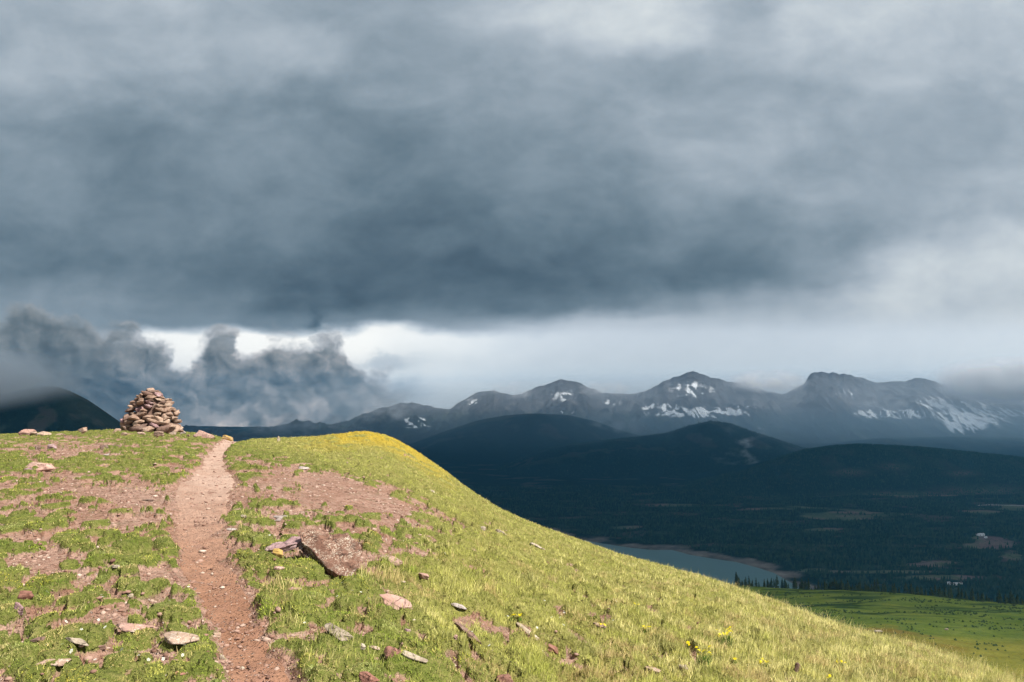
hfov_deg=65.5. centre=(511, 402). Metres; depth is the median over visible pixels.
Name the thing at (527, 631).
rock
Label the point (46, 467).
rock
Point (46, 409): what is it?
hill
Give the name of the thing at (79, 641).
rock
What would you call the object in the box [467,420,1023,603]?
forest
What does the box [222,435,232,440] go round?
rock
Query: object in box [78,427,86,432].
rock
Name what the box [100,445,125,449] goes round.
rock
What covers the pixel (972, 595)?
conifer tree
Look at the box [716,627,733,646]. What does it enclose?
flower plant
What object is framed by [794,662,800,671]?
rock
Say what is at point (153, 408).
cairn
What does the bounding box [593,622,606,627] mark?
rock
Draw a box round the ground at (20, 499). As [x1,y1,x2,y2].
[0,429,1015,681]
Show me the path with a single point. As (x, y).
(256, 651)
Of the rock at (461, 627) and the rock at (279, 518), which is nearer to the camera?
the rock at (461, 627)
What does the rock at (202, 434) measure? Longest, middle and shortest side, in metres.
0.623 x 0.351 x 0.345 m
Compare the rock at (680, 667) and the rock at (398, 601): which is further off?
the rock at (680, 667)
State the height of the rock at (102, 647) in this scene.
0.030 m
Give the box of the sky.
[0,0,1023,426]
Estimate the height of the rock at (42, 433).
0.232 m
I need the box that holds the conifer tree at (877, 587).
[876,578,880,591]
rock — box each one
[14,602,23,615]
[17,590,33,599]
[18,429,35,435]
[26,462,55,471]
[29,636,45,641]
[36,431,50,436]
[37,658,71,666]
[47,444,56,449]
[66,637,88,645]
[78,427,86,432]
[98,645,105,649]
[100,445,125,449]
[116,623,159,631]
[153,431,163,436]
[163,631,199,644]
[193,430,213,438]
[214,632,220,637]
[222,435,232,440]
[265,536,301,553]
[272,548,282,557]
[273,515,285,520]
[274,566,284,569]
[298,529,361,578]
[324,622,352,640]
[358,671,379,681]
[379,593,412,609]
[380,555,401,565]
[384,646,401,658]
[402,650,427,662]
[418,573,428,578]
[450,603,466,609]
[454,622,480,643]
[496,674,512,681]
[515,622,539,639]
[547,644,558,653]
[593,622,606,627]
[645,665,660,672]
[678,664,687,669]
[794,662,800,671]
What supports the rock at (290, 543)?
on the ground at (20, 499)
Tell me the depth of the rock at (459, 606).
6.63 m
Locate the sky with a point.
(246, 212)
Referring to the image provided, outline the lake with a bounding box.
[579,539,798,588]
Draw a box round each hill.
[0,386,120,433]
[407,413,1023,461]
[498,421,815,476]
[686,445,1023,496]
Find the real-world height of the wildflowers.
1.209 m
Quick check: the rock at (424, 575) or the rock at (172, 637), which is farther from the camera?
the rock at (424, 575)
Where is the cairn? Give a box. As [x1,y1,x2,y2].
[120,388,183,433]
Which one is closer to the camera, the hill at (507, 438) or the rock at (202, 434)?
the rock at (202, 434)
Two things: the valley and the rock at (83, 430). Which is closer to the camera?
the rock at (83, 430)
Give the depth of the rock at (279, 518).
9.02 m
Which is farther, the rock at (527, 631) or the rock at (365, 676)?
the rock at (527, 631)
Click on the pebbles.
(177, 579)
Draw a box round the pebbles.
[0,432,883,681]
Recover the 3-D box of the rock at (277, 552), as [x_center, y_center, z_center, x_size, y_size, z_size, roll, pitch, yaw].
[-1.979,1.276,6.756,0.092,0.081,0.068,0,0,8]
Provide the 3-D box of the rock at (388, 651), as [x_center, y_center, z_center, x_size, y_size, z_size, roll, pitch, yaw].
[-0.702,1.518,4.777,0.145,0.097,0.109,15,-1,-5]
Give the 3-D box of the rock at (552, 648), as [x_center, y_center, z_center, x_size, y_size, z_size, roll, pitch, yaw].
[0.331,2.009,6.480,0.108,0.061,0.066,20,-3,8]
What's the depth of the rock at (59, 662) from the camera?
4.10 m
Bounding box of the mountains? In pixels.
[183,371,1023,442]
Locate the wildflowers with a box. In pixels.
[29,534,564,666]
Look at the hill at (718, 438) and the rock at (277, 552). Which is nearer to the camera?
the rock at (277, 552)
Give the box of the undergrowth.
[756,590,1023,659]
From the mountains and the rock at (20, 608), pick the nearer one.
the rock at (20, 608)
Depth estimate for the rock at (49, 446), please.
17.79 m
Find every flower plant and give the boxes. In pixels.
[695,645,711,664]
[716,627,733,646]
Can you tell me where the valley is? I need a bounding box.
[182,426,1023,601]
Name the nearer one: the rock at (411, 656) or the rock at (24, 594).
the rock at (411, 656)
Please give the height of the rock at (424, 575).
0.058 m
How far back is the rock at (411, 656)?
4.70 m
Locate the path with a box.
[175,439,288,681]
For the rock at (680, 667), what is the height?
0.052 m
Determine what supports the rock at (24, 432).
on the ground at (20, 499)
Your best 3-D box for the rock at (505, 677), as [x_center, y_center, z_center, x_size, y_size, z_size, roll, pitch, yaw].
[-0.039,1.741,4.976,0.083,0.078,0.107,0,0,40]
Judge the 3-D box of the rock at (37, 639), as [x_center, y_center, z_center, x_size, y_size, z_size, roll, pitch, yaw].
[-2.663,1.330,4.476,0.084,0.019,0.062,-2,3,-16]
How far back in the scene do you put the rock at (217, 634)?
4.90 m
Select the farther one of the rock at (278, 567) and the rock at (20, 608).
the rock at (278, 567)
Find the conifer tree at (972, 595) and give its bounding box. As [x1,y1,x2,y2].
[970,588,974,600]
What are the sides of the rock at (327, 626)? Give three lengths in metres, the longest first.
0.203 x 0.097 x 0.056 m
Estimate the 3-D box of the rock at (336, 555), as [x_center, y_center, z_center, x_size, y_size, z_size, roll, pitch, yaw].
[-1.559,1.331,6.697,0.592,0.223,0.557,6,30,0]
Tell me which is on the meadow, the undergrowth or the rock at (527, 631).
the undergrowth
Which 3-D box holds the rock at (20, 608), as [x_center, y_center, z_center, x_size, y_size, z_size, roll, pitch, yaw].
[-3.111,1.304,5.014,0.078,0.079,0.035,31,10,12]
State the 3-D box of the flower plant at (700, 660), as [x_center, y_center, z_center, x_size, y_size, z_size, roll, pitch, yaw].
[1.784,2.346,7.390,0.204,0.165,0.158,0,0,0]
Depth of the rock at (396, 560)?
7.37 m
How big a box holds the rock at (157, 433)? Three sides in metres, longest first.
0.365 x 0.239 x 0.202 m
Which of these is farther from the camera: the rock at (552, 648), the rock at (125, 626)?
the rock at (552, 648)
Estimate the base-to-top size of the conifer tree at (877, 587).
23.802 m
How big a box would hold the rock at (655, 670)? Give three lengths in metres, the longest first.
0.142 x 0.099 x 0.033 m
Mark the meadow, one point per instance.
(1011, 642)
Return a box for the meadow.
[733,585,1023,680]

